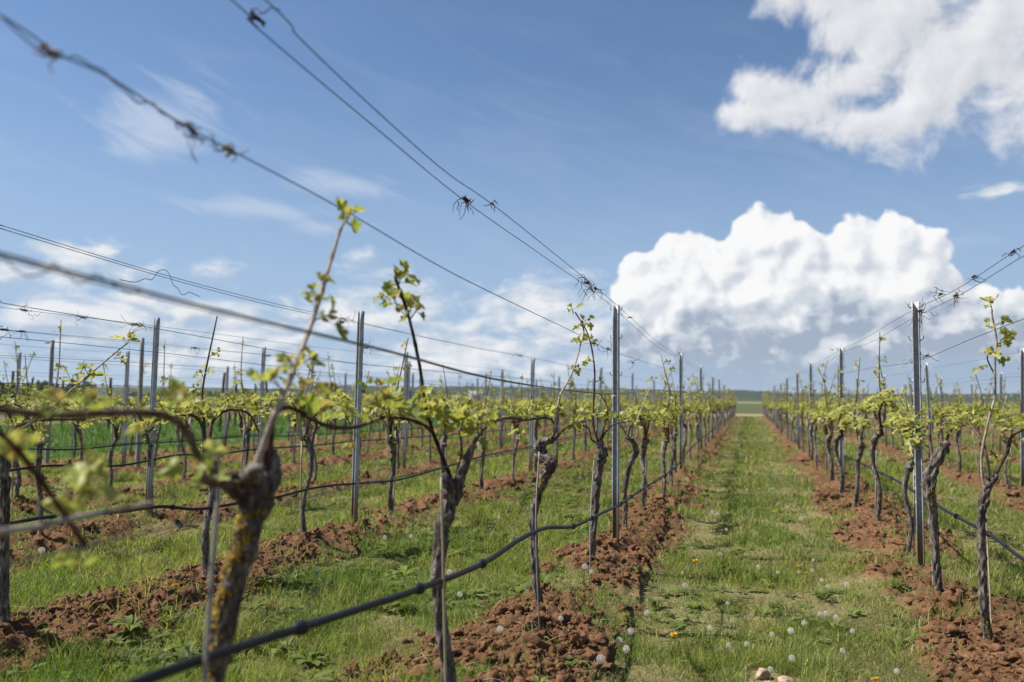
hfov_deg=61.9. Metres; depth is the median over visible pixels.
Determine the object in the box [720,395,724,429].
grapevine
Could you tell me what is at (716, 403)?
grapevine
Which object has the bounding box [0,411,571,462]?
meadow grass
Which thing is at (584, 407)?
grapevine
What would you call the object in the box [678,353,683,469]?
trellis post
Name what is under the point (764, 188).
sky
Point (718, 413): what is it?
grapevine
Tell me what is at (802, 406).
grapevine
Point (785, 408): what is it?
grapevine
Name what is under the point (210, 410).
grapevine
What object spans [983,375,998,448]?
grapevine
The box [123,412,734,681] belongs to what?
drip hose
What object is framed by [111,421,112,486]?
vine stake
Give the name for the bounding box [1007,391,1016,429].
grapevine
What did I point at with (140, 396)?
post
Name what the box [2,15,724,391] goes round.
trellis wire
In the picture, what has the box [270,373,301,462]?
grapevine
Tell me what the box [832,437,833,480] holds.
vine stake
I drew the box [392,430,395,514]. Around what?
vine stake
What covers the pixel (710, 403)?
grapevine
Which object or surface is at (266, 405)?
grapevine
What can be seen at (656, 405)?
grapevine
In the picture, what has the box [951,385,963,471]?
grapevine
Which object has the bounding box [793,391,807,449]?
grapevine
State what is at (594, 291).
tendril tangle
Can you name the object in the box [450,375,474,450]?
grapevine
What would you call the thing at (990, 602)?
vine stake
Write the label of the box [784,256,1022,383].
trellis wire
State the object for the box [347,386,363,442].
grapevine
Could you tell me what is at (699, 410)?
grapevine
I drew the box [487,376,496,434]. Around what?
grapevine
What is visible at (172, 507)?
drip hose
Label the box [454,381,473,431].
grapevine
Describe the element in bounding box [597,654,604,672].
dandelion
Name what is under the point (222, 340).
trellis wire
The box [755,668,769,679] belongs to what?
stone
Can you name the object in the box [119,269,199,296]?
wire strand
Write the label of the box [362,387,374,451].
grapevine
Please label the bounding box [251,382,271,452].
grapevine
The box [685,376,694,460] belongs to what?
grapevine
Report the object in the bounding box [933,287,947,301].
tendril tangle
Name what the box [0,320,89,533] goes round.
grapevine
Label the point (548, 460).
grapevine
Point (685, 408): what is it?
grapevine
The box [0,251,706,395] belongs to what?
trellis wire
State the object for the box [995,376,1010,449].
grapevine
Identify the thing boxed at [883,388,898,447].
grapevine
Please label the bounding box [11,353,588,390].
trellis wire
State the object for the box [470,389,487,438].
grapevine
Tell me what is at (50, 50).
tendril tangle
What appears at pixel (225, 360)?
trellis wire
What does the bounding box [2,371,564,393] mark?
trellis wire
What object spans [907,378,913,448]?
grapevine
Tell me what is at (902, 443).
grapevine
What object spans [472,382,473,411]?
trellis post
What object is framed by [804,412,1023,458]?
trellis wire
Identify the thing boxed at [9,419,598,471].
drip hose
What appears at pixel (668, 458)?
vine stake
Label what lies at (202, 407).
grapevine
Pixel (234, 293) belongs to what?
trellis wire
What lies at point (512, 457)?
vine stake
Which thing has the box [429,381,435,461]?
grapevine
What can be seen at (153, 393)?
trellis post
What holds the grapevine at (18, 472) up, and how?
on the ground at (740, 410)
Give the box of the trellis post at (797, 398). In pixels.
[795,371,799,449]
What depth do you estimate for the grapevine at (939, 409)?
15.17 m
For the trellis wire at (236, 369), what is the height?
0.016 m
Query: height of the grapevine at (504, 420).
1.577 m
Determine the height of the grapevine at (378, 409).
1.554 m
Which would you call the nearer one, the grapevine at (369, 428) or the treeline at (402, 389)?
the grapevine at (369, 428)
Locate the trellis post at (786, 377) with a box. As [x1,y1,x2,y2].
[785,376,788,438]
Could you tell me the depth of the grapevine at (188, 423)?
11.54 m
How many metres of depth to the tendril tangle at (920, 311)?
5.89 m
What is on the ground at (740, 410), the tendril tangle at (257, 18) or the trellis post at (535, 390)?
the trellis post at (535, 390)
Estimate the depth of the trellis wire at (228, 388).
8.86 m
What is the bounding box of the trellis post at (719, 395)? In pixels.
[718,378,720,426]
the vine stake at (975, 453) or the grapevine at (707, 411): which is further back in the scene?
the grapevine at (707, 411)
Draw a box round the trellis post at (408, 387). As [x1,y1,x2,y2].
[406,361,410,446]
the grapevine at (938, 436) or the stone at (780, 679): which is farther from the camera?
the grapevine at (938, 436)
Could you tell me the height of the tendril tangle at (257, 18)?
0.054 m
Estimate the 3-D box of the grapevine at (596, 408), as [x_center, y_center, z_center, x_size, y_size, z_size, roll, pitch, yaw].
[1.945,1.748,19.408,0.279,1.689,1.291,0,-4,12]
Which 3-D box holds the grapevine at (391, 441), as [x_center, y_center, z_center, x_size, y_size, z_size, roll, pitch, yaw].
[-1.174,0.873,8.149,0.315,1.831,1.198,-1,-4,15]
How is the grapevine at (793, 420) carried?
on the ground at (740, 410)
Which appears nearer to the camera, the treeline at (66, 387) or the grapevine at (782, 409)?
the grapevine at (782, 409)
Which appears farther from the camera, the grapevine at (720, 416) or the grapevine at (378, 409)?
the grapevine at (720, 416)
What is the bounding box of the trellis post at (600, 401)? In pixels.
[598,367,602,438]
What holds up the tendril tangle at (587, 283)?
attached to the trellis wire at (250, 18)
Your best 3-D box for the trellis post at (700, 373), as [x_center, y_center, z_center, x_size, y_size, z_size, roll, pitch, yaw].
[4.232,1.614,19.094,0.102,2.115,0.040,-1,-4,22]
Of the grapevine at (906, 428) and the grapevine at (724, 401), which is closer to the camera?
the grapevine at (906, 428)
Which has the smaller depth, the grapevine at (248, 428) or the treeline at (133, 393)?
the grapevine at (248, 428)
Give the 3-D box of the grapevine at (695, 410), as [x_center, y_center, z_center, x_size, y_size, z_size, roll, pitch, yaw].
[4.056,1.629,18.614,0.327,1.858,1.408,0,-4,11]
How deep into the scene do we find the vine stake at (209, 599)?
1.59 m
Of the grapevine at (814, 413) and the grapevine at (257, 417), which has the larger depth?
the grapevine at (257, 417)
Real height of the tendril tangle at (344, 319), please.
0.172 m
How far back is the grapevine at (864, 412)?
25.99 m
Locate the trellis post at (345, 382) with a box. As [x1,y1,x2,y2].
[343,373,346,434]
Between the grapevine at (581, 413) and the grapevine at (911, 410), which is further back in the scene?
the grapevine at (581, 413)
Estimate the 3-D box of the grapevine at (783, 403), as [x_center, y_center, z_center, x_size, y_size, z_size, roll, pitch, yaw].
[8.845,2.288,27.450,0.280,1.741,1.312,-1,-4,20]
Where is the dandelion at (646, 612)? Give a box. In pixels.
[644,610,649,638]
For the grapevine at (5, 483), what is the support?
on the ground at (740, 410)
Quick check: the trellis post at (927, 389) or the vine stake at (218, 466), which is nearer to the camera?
the vine stake at (218, 466)
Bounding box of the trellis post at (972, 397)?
[971,382,973,433]
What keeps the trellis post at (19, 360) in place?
on the ground at (740, 410)
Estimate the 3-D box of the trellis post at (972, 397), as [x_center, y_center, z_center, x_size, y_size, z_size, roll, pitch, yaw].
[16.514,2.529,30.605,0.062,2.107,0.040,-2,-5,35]
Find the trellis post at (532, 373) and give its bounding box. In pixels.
[529,358,534,471]
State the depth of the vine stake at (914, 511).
6.46 m
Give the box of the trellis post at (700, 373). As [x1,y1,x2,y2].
[699,366,702,448]
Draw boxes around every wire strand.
[0,14,197,163]
[1,255,139,293]
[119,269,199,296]
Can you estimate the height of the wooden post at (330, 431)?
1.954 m
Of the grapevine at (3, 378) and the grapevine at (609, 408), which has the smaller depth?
the grapevine at (3, 378)
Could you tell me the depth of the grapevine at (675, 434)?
12.84 m
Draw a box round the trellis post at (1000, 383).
[999,372,1002,451]
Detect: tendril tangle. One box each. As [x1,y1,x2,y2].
[0,326,16,337]
[19,304,42,319]
[32,41,63,72]
[71,311,88,325]
[118,314,154,347]
[175,121,205,144]
[208,134,248,160]
[250,7,279,29]
[339,311,355,322]
[453,195,473,218]
[483,200,497,211]
[575,274,601,302]
[580,279,603,298]
[906,298,937,331]
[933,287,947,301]
[947,291,963,306]
[967,275,986,282]
[1002,248,1020,256]
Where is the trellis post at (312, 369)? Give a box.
[309,361,313,438]
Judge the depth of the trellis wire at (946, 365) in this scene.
14.17 m
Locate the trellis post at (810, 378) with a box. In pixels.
[808,362,813,447]
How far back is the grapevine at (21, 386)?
11.44 m
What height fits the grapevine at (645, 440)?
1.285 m
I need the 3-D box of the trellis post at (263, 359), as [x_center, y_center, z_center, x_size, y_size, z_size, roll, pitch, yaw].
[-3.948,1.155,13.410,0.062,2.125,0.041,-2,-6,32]
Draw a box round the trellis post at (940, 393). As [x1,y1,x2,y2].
[940,377,942,429]
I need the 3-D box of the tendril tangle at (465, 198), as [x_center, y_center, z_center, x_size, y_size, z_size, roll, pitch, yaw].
[-0.200,-0.526,3.361,0.096,0.091,0.083,-1,-4,15]
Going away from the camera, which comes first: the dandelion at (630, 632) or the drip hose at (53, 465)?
the dandelion at (630, 632)
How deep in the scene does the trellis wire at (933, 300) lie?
5.05 m
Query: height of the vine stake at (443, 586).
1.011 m
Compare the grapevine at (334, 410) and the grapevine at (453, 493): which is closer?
the grapevine at (453, 493)
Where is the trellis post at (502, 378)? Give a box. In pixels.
[500,369,503,447]
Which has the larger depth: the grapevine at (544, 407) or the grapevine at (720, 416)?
the grapevine at (720, 416)
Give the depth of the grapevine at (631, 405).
24.89 m
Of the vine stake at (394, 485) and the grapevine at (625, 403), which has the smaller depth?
the vine stake at (394, 485)
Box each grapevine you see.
[0,196,408,681]
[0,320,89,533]
[0,331,137,621]
[0,344,49,427]
[0,360,50,429]
[0,429,153,569]
[1,357,73,498]
[50,360,114,461]
[55,379,105,460]
[79,360,143,486]
[104,340,187,513]
[107,362,156,454]
[129,316,268,574]
[140,362,183,466]
[160,386,197,479]
[172,403,196,451]
[187,380,217,426]
[206,373,239,443]
[212,363,263,465]
[216,336,274,469]
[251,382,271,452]
[255,387,268,440]
[264,362,357,533]
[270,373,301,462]
[282,388,337,481]
[287,388,294,440]
[291,377,303,445]
[318,356,339,454]
[324,380,328,446]
[330,370,375,475]
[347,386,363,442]
[349,338,414,514]
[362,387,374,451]
[370,258,526,681]
[372,386,383,440]
[380,363,411,468]
[400,387,412,436]
[421,364,465,472]
[421,394,430,446]
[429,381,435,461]
[437,375,446,425]
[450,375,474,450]
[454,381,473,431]
[460,370,494,488]
[468,381,491,450]
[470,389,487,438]
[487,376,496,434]
[493,379,509,447]
[502,303,593,604]
[502,373,532,480]
[503,390,508,433]
[506,372,524,446]
[523,393,549,470]
[539,378,547,437]
[542,389,550,427]
[547,372,564,460]
[560,385,569,435]
[562,363,579,459]
[578,394,585,431]
[580,314,638,555]
[580,380,594,450]
[589,389,592,430]
[591,382,604,449]
[602,378,611,440]
[606,376,663,526]
[620,393,664,506]
[621,385,629,440]
[627,393,635,436]
[636,389,643,434]
[648,393,655,429]
[651,389,659,430]
[655,355,675,495]
[660,370,682,484]
[665,374,682,473]
[677,383,690,465]
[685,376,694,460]
[691,375,705,450]
[692,376,705,457]
[697,377,705,424]
[699,386,711,446]
[705,382,714,442]
[708,385,716,422]
[710,381,714,439]
[714,389,720,431]
[714,392,720,434]
[715,389,721,433]
[719,395,721,430]
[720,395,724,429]
[722,389,726,426]
[726,389,729,422]
[774,394,777,428]
[775,389,779,430]
[777,393,783,433]
[779,384,785,434]
[780,388,784,432]
[781,383,789,438]
[782,386,790,435]
[786,391,793,440]
[787,395,799,441]
[789,386,797,444]
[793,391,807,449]
[796,373,805,451]
[804,385,825,467]
[804,392,809,456]
[805,382,821,460]
[816,360,833,469]
[820,373,837,481]
[825,366,857,494]
[838,359,870,507]
[844,389,854,435]
[853,331,909,521]
[861,388,867,438]
[863,386,871,439]
[883,387,928,555]
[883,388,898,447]
[886,408,983,591]
[897,393,906,448]
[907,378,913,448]
[922,373,943,457]
[929,373,953,464]
[931,293,1023,639]
[935,396,939,438]
[943,389,957,440]
[949,382,969,444]
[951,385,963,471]
[960,373,994,475]
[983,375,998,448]
[991,395,1018,489]
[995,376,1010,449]
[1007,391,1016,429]
[1013,398,1019,440]
[1015,395,1023,441]
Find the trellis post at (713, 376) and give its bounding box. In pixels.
[712,375,714,438]
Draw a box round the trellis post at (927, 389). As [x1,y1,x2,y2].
[923,363,933,453]
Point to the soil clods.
(536, 642)
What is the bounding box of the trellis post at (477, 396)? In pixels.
[476,377,477,430]
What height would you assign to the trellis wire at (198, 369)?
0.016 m
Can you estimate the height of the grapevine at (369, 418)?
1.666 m
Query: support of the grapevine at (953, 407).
on the ground at (740, 410)
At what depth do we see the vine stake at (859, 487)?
9.39 m
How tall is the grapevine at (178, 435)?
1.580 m
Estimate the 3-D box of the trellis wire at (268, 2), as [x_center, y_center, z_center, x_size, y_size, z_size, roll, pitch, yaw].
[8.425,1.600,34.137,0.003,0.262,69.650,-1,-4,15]
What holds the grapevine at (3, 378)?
on the ground at (740, 410)
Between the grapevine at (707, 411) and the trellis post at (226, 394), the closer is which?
the trellis post at (226, 394)
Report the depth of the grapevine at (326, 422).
19.75 m
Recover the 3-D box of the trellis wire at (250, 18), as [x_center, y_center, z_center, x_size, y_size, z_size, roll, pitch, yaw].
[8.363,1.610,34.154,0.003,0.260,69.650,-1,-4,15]
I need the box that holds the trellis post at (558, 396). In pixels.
[558,376,560,437]
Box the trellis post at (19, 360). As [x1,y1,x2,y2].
[13,352,21,467]
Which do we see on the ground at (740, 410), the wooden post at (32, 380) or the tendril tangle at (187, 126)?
the wooden post at (32, 380)
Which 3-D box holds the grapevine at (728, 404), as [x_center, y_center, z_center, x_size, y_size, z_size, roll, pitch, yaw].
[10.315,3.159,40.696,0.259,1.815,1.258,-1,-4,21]
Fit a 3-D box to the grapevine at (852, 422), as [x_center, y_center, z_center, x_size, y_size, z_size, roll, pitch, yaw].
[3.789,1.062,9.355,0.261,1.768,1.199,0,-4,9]
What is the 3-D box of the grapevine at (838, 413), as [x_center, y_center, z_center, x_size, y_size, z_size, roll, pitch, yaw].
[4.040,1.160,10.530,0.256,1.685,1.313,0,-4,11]
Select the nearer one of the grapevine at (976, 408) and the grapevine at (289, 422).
the grapevine at (976, 408)
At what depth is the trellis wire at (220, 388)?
10.58 m
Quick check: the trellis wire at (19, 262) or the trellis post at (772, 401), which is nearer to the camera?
the trellis wire at (19, 262)
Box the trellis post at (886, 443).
[883,375,887,446]
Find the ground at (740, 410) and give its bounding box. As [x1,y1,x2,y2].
[0,396,1023,681]
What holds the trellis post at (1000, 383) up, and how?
on the ground at (740, 410)
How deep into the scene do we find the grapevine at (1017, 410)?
25.35 m
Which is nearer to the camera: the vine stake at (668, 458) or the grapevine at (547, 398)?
the vine stake at (668, 458)
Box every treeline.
[0,379,99,397]
[122,388,269,397]
[354,388,411,399]
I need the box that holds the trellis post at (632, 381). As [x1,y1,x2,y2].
[631,372,633,435]
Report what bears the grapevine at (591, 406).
on the ground at (740, 410)
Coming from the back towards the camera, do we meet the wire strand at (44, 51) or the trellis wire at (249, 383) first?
the trellis wire at (249, 383)
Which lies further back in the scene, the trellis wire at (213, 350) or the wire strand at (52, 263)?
the trellis wire at (213, 350)
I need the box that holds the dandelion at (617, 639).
[616,637,622,655]
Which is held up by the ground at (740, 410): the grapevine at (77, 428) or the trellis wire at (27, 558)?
the grapevine at (77, 428)
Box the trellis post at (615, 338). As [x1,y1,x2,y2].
[610,305,621,538]
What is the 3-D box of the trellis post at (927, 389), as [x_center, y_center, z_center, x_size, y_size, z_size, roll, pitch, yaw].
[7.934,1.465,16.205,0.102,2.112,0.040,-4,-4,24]
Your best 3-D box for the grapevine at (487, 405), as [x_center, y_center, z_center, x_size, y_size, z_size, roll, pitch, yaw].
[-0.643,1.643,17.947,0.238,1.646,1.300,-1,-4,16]
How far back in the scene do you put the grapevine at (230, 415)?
19.29 m
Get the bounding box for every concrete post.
[45,340,54,462]
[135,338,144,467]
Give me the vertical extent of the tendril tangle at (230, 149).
0.045 m
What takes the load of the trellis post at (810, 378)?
on the ground at (740, 410)
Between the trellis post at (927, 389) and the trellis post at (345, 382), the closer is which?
the trellis post at (927, 389)
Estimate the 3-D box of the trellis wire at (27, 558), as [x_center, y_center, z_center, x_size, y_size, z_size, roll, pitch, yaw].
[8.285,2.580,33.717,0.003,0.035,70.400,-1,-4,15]
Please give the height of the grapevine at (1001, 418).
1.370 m
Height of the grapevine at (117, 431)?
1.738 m
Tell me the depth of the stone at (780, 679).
3.71 m
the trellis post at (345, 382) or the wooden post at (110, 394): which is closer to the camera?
the trellis post at (345, 382)
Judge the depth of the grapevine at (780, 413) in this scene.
30.08 m
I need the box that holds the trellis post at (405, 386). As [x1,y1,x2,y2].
[402,352,407,468]
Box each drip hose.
[0,412,692,527]
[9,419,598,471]
[24,417,561,450]
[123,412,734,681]
[771,413,1023,561]
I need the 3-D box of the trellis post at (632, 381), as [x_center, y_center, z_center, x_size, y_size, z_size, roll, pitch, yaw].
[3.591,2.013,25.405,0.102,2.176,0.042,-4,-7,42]
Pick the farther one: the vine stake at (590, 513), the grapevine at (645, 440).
the grapevine at (645, 440)
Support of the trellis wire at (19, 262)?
attached to the trellis post
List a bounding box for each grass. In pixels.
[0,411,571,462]
[0,414,1023,681]
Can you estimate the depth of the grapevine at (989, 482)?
4.13 m
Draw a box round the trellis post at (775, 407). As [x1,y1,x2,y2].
[774,384,776,426]
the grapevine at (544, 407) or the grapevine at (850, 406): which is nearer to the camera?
the grapevine at (544, 407)
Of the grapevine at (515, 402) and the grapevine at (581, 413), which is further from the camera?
the grapevine at (581, 413)
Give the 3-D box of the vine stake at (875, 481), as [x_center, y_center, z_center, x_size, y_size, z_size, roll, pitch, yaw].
[3.461,1.283,8.107,0.020,1.008,0.016,3,-3,-11]
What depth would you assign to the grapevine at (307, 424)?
6.69 m
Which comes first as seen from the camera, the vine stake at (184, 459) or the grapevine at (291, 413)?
the vine stake at (184, 459)
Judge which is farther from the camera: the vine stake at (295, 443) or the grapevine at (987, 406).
the grapevine at (987, 406)
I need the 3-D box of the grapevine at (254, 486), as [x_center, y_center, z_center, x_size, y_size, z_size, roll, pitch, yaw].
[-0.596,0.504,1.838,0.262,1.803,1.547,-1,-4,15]
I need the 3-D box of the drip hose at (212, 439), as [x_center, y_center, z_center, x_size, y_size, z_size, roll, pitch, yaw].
[2.796,3.234,37.743,0.019,0.200,61.498,-1,-4,15]
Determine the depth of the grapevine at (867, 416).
25.03 m
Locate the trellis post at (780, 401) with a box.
[780,382,781,432]
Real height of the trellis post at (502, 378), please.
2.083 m
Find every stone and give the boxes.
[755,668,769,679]
[778,676,792,681]
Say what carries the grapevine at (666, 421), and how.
on the ground at (740, 410)
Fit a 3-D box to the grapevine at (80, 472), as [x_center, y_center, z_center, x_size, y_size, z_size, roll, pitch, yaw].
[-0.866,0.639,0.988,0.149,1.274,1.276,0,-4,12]
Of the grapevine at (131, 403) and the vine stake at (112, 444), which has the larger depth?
the grapevine at (131, 403)
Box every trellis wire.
[0,225,674,386]
[0,228,625,376]
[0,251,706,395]
[0,256,609,394]
[0,300,642,390]
[0,307,635,386]
[0,329,651,391]
[0,337,659,396]
[0,357,602,392]
[0,382,570,396]
[0,383,651,398]
[0,412,694,564]
[1,355,662,395]
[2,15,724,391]
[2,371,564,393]
[3,344,561,386]
[6,330,629,389]
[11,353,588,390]
[11,375,595,395]
[23,414,546,449]
[231,0,718,382]
[265,0,714,378]
[782,245,1023,382]
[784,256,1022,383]
[800,351,1022,391]
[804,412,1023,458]
[809,376,1019,395]
[812,319,1022,382]
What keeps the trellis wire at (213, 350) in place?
attached to the trellis post at (535, 390)
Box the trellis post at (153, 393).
[144,317,159,515]
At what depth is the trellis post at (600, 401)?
19.42 m
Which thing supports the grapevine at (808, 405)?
on the ground at (740, 410)
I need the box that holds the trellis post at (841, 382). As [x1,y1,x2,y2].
[837,347,845,486]
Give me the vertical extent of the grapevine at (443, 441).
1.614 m
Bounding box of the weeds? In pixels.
[7,439,1023,681]
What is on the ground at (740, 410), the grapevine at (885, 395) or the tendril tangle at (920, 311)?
the grapevine at (885, 395)
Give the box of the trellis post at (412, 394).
[411,372,413,436]
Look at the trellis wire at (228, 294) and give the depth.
5.25 m
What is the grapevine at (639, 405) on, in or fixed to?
on the ground at (740, 410)
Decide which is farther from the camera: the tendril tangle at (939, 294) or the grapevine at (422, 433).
the grapevine at (422, 433)
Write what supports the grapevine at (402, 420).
on the ground at (740, 410)
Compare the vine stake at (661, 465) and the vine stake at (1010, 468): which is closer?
the vine stake at (661, 465)
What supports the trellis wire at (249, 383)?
attached to the trellis post at (345, 382)
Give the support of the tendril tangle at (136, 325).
hanging from the trellis wire at (243, 337)
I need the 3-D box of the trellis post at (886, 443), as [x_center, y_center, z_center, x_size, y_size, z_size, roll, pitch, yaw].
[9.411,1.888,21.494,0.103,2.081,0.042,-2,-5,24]
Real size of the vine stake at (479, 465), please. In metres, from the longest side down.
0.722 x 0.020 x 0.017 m
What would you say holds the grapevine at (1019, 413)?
on the ground at (740, 410)
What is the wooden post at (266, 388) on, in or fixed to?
on the ground at (740, 410)
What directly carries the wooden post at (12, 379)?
on the ground at (740, 410)
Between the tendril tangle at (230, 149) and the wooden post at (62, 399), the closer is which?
the tendril tangle at (230, 149)
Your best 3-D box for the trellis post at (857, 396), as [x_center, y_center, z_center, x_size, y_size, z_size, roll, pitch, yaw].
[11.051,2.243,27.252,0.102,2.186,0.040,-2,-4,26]
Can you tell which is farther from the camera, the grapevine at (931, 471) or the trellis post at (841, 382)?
the trellis post at (841, 382)
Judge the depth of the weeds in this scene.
5.13 m
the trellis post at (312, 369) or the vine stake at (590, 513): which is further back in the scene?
the trellis post at (312, 369)
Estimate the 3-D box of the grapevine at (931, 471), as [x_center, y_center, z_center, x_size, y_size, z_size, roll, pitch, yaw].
[2.842,1.074,5.918,0.322,1.235,2.191,-1,-4,15]
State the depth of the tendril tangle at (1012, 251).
3.71 m
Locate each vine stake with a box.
[11,421,14,498]
[37,491,38,532]
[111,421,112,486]
[184,440,185,479]
[202,488,220,681]
[217,456,219,474]
[241,425,244,471]
[294,426,296,461]
[300,441,302,533]
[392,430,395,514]
[400,428,400,468]
[440,477,446,681]
[478,442,479,487]
[512,434,512,480]
[535,452,540,630]
[590,460,594,574]
[645,451,646,506]
[661,441,662,492]
[668,443,668,476]
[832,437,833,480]
[843,432,845,492]
[858,466,859,505]
[875,428,877,512]
[913,468,914,552]
[972,431,978,475]
[986,512,991,623]
[1010,447,1010,487]
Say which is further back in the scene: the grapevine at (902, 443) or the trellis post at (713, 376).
the trellis post at (713, 376)
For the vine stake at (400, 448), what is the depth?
13.71 m
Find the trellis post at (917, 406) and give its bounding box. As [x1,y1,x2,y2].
[908,301,924,566]
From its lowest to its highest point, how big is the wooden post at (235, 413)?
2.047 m
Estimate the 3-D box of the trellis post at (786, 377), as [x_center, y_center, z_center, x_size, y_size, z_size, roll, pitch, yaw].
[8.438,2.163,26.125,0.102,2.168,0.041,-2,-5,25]
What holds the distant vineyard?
on the ground at (740, 410)
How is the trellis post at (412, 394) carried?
on the ground at (740, 410)
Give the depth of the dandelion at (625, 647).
3.98 m
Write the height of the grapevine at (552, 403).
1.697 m
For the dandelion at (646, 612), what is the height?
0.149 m
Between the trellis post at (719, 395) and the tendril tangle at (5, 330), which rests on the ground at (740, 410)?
the trellis post at (719, 395)
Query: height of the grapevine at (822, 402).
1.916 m
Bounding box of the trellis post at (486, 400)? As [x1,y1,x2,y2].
[484,373,486,438]
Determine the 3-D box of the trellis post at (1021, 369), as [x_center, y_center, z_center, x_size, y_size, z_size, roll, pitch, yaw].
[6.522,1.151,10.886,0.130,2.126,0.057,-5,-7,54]
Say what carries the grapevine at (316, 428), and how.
on the ground at (740, 410)
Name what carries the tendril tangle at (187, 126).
attached to the trellis wire at (250, 159)
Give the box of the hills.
[59,385,1019,403]
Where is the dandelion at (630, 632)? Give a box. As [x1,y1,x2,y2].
[627,628,633,651]
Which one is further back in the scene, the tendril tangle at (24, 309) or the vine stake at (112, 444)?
the vine stake at (112, 444)
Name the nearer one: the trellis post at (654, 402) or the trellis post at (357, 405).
the trellis post at (357, 405)
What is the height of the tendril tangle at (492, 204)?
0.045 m
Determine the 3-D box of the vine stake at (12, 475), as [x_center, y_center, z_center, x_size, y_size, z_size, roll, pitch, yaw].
[-5.228,1.288,8.942,0.017,0.930,0.020,0,-2,6]
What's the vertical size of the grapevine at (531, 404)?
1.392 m
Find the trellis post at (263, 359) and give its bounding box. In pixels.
[257,347,265,451]
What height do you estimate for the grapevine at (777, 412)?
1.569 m
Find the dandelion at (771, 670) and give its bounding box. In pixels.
[768,666,773,681]
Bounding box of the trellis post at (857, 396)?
[855,377,858,416]
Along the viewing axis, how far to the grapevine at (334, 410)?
15.64 m
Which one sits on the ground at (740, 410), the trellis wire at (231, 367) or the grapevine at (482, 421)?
the grapevine at (482, 421)
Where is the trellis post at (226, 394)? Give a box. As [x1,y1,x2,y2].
[223,366,228,446]
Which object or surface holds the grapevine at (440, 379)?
on the ground at (740, 410)
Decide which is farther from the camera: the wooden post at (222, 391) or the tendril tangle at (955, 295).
the wooden post at (222, 391)
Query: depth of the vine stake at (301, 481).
6.68 m
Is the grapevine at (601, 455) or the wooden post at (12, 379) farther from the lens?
the wooden post at (12, 379)
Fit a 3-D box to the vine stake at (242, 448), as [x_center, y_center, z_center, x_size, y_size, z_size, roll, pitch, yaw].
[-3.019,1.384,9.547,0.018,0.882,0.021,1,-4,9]
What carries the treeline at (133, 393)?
on the ground at (740, 410)
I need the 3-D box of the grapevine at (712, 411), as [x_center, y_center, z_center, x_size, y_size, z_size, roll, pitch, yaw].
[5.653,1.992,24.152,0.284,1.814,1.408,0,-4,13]
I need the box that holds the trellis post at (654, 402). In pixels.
[653,380,655,429]
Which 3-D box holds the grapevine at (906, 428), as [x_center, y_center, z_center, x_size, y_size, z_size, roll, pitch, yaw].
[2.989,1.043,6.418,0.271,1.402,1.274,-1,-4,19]
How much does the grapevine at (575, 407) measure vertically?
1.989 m
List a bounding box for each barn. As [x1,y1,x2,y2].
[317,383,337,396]
[467,391,484,400]
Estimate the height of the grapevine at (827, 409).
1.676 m
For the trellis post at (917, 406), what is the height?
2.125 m
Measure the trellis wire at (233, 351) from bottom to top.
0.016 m
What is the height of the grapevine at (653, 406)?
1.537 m
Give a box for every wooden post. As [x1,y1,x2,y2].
[8,371,14,428]
[22,377,34,422]
[60,382,63,426]
[106,378,111,429]
[218,372,225,431]
[233,383,237,425]
[265,380,268,423]
[329,382,332,432]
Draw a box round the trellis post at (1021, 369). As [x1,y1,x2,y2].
[1018,348,1023,487]
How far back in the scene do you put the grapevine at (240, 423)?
12.84 m
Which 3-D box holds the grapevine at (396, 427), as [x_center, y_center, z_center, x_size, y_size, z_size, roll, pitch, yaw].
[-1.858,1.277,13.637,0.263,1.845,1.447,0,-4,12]
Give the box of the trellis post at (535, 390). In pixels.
[535,379,536,417]
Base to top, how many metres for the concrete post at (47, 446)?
2.250 m
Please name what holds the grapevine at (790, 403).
on the ground at (740, 410)
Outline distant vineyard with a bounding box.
[0,383,935,421]
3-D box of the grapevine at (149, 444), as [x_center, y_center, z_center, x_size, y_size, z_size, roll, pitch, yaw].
[-3.415,0.863,8.028,0.201,1.778,1.136,0,-4,12]
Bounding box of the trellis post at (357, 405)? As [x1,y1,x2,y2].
[351,311,364,522]
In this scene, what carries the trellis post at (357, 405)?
on the ground at (740, 410)
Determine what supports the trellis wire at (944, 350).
attached to the trellis post at (917, 406)
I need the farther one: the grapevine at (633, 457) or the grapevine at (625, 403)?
the grapevine at (625, 403)
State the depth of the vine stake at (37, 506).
6.82 m
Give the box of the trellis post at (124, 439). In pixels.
[121,351,129,466]
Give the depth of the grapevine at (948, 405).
24.49 m
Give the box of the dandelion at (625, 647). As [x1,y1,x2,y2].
[623,645,629,661]
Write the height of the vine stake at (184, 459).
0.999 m
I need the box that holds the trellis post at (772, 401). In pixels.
[772,388,773,422]
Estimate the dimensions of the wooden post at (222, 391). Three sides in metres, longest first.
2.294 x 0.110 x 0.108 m
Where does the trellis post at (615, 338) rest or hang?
on the ground at (740, 410)
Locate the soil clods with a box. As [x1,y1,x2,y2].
[0,422,1023,681]
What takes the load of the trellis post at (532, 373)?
on the ground at (740, 410)
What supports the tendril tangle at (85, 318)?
attached to the trellis wire at (243, 337)
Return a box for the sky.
[0,0,1023,393]
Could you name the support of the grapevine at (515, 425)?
on the ground at (740, 410)
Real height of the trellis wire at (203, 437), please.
0.003 m

